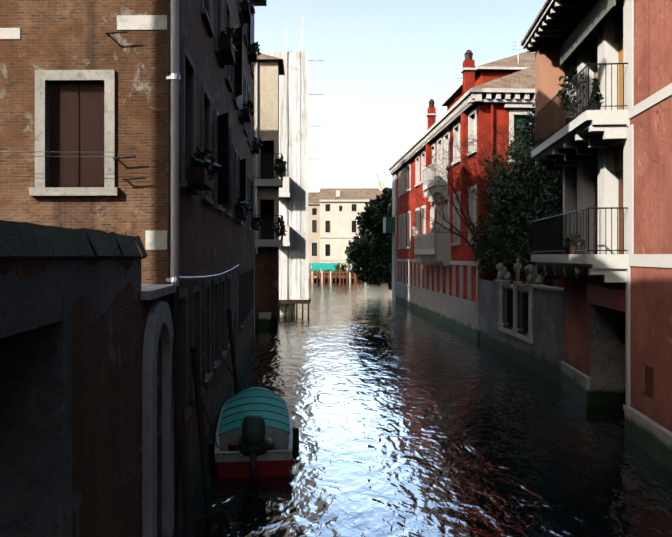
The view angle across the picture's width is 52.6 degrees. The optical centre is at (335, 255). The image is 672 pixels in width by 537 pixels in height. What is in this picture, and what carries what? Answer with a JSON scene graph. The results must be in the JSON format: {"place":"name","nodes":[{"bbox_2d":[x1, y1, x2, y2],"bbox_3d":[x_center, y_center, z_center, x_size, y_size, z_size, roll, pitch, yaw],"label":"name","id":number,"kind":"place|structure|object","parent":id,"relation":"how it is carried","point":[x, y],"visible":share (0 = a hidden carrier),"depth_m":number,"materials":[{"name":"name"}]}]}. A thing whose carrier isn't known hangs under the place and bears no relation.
{"place":"outdoors","nodes":[
{"label":"outdoors","id":0,"kind":"place"},
{"bbox_2d":[345,165,391,289],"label":"tree","id":1,"kind":"object","parent":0,"point":[370,266],"depth_m":62.27,"materials":[{"name":"green plant"}]},
{"bbox_2d":[254,0,546,191],"label":"sky","id":2,"kind":"structure","parent":0,"point":[382,66],"materials":[{"name":"white"}]},
{"bbox_2d":[179,281,671,536],"bbox_3d":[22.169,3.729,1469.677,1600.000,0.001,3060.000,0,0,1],"label":"water","id":3,"kind":"structure","parent":0,"point":[408,421],"depth_m":13.25,"materials":[{"name":"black liquid"}]},
{"bbox_2d":[0,220,147,536],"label":"wall","id":4,"kind":"structure","parent":3,"relation":"in","point":[70,382],"depth_m":4.62,"materials":[{"name":"brown brick"}]},
{"bbox_2d":[0,0,266,536],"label":"brick building","id":5,"kind":"structure","parent":3,"relation":"in","point":[114,114],"depth_m":8.42,"materials":[{"name":"brown brick"}]},
{"bbox_2d":[189,0,262,225],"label":"plants","id":6,"kind":"object","parent":5,"relation":"hanging from","point":[203,159],"visible":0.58,"depth_m":14.21,"materials":[{"name":"green plant"}]},
{"bbox_2d":[140,284,175,536],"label":"arch wall","id":7,"kind":"structure","parent":3,"relation":"in","point":[157,436],"depth_m":7.46,"materials":[{"name":"stone"}]},
{"bbox_2d":[172,309,238,536],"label":"mooring poles","id":8,"kind":"object","parent":3,"relation":"in","point":[183,459],"visible":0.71,"depth_m":8.11,"materials":[{"name":"brown wood"}]},
{"bbox_2d":[214,387,292,477],"bbox_3d":[-1.555,3.401,13.469,1.704,0.896,4.342,0,0,1],"label":"boat","id":9,"kind":"object","parent":3,"relation":"on","point":[271,408],"visible":0.77,"depth_m":12.40,"materials":[{"name":"paint"}]},
{"bbox_2d":[203,360,242,447],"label":"mooring ropes","id":10,"kind":"object","parent":9,"relation":"attached to","point":[206,411],"visible":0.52,"depth_m":11.61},
{"bbox_2d":[208,412,298,461],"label":"boat fenders","id":11,"kind":"object","parent":9,"relation":"hanging from","point":[211,451],"visible":0.69,"depth_m":13.22,"materials":[{"name":"black rubber"}]},
{"bbox_2d":[238,415,274,480],"bbox_3d":[-1.369,3.345,11.581,0.600,1.308,1.137,0,0,1],"label":"outboard motor","id":12,"kind":"object","parent":9,"relation":"attached to","point":[255,441],"visible":0.94,"depth_m":11.27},
{"bbox_2d":[254,53,284,327],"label":"building","id":13,"kind":"structure","parent":3,"relation":"in","point":[268,71],"depth_m":35.33,"materials":[{"name":"paint"}]},
{"bbox_2d":[272,157,286,236],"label":"plants","id":14,"kind":"object","parent":13,"relation":"attached to","point":[280,168],"visible":0.96,"depth_m":34.33,"materials":[{"name":"green plant"}]},
{"bbox_2d":[269,16,323,314],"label":"scaffolded building","id":15,"kind":"structure","parent":3,"relation":"in","point":[294,94],"depth_m":42.30,"materials":[{"name":"paint"}]},
{"bbox_2d":[279,161,290,245],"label":"balconies","id":16,"kind":"structure","parent":15,"relation":"attached to","point":[285,191],"depth_m":41.41,"materials":[{"name":"white paint"}]},
{"bbox_2d":[309,264,357,283],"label":"jetty","id":17,"kind":"object","parent":3,"relation":"in","point":[330,275],"visible":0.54,"depth_m":95.34,"materials":[{"name":"brown wood"}]},
{"bbox_2d":[313,263,353,277],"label":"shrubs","id":18,"kind":"object","parent":17,"relation":"on","point":[337,269],"visible":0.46,"depth_m":96.68,"materials":[{"name":"green plant"}]},
{"bbox_2d":[309,182,391,280],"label":"palazzo","id":19,"kind":"structure","parent":3,"relation":"in","point":[333,225],"depth_m":100.44,"materials":[{"name":"paint"}]},
{"bbox_2d":[383,39,563,339],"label":"red palazzo","id":20,"kind":"structure","parent":3,"relation":"in","point":[434,277],"depth_m":34.85,"materials":[{"name":"paint"}]},
{"bbox_2d":[479,279,563,384],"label":"garden wall","id":21,"kind":"structure","parent":3,"relation":"in","point":[520,323],"depth_m":23.07,"materials":[{"name":"paint"}]},
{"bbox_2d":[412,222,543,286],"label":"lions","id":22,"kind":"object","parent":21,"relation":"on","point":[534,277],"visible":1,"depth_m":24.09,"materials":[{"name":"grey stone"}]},
{"bbox_2d":[521,0,671,471],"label":"pink house","id":23,"kind":"structure","parent":3,"relation":"in","point":[611,158],"depth_m":14.97,"materials":[{"name":"paint"}]},
{"bbox_2d":[557,67,603,252],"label":"balcony plants","id":24,"kind":"object","parent":23,"relation":"attached to","point":[598,96],"visible":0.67,"depth_m":15.78,"materials":[{"name":"green plant"}]},
{"bbox_2d":[563,102,600,253],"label":"planter boxes","id":25,"kind":"object","parent":23,"relation":"on","point":[570,249],"visible":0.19,"depth_m":15.12,"materials":[{"name":"ceramic"}]},
{"bbox_2d":[399,97,563,286],"bbox_3d":[6.788,-1.813,26.272,8.102,9.520,14.691,0,0,1],"label":"garden tree","id":26,"kind":"object","parent":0,"point":[537,193],"depth_m":26.43,"materials":[{"name":"green plant"}]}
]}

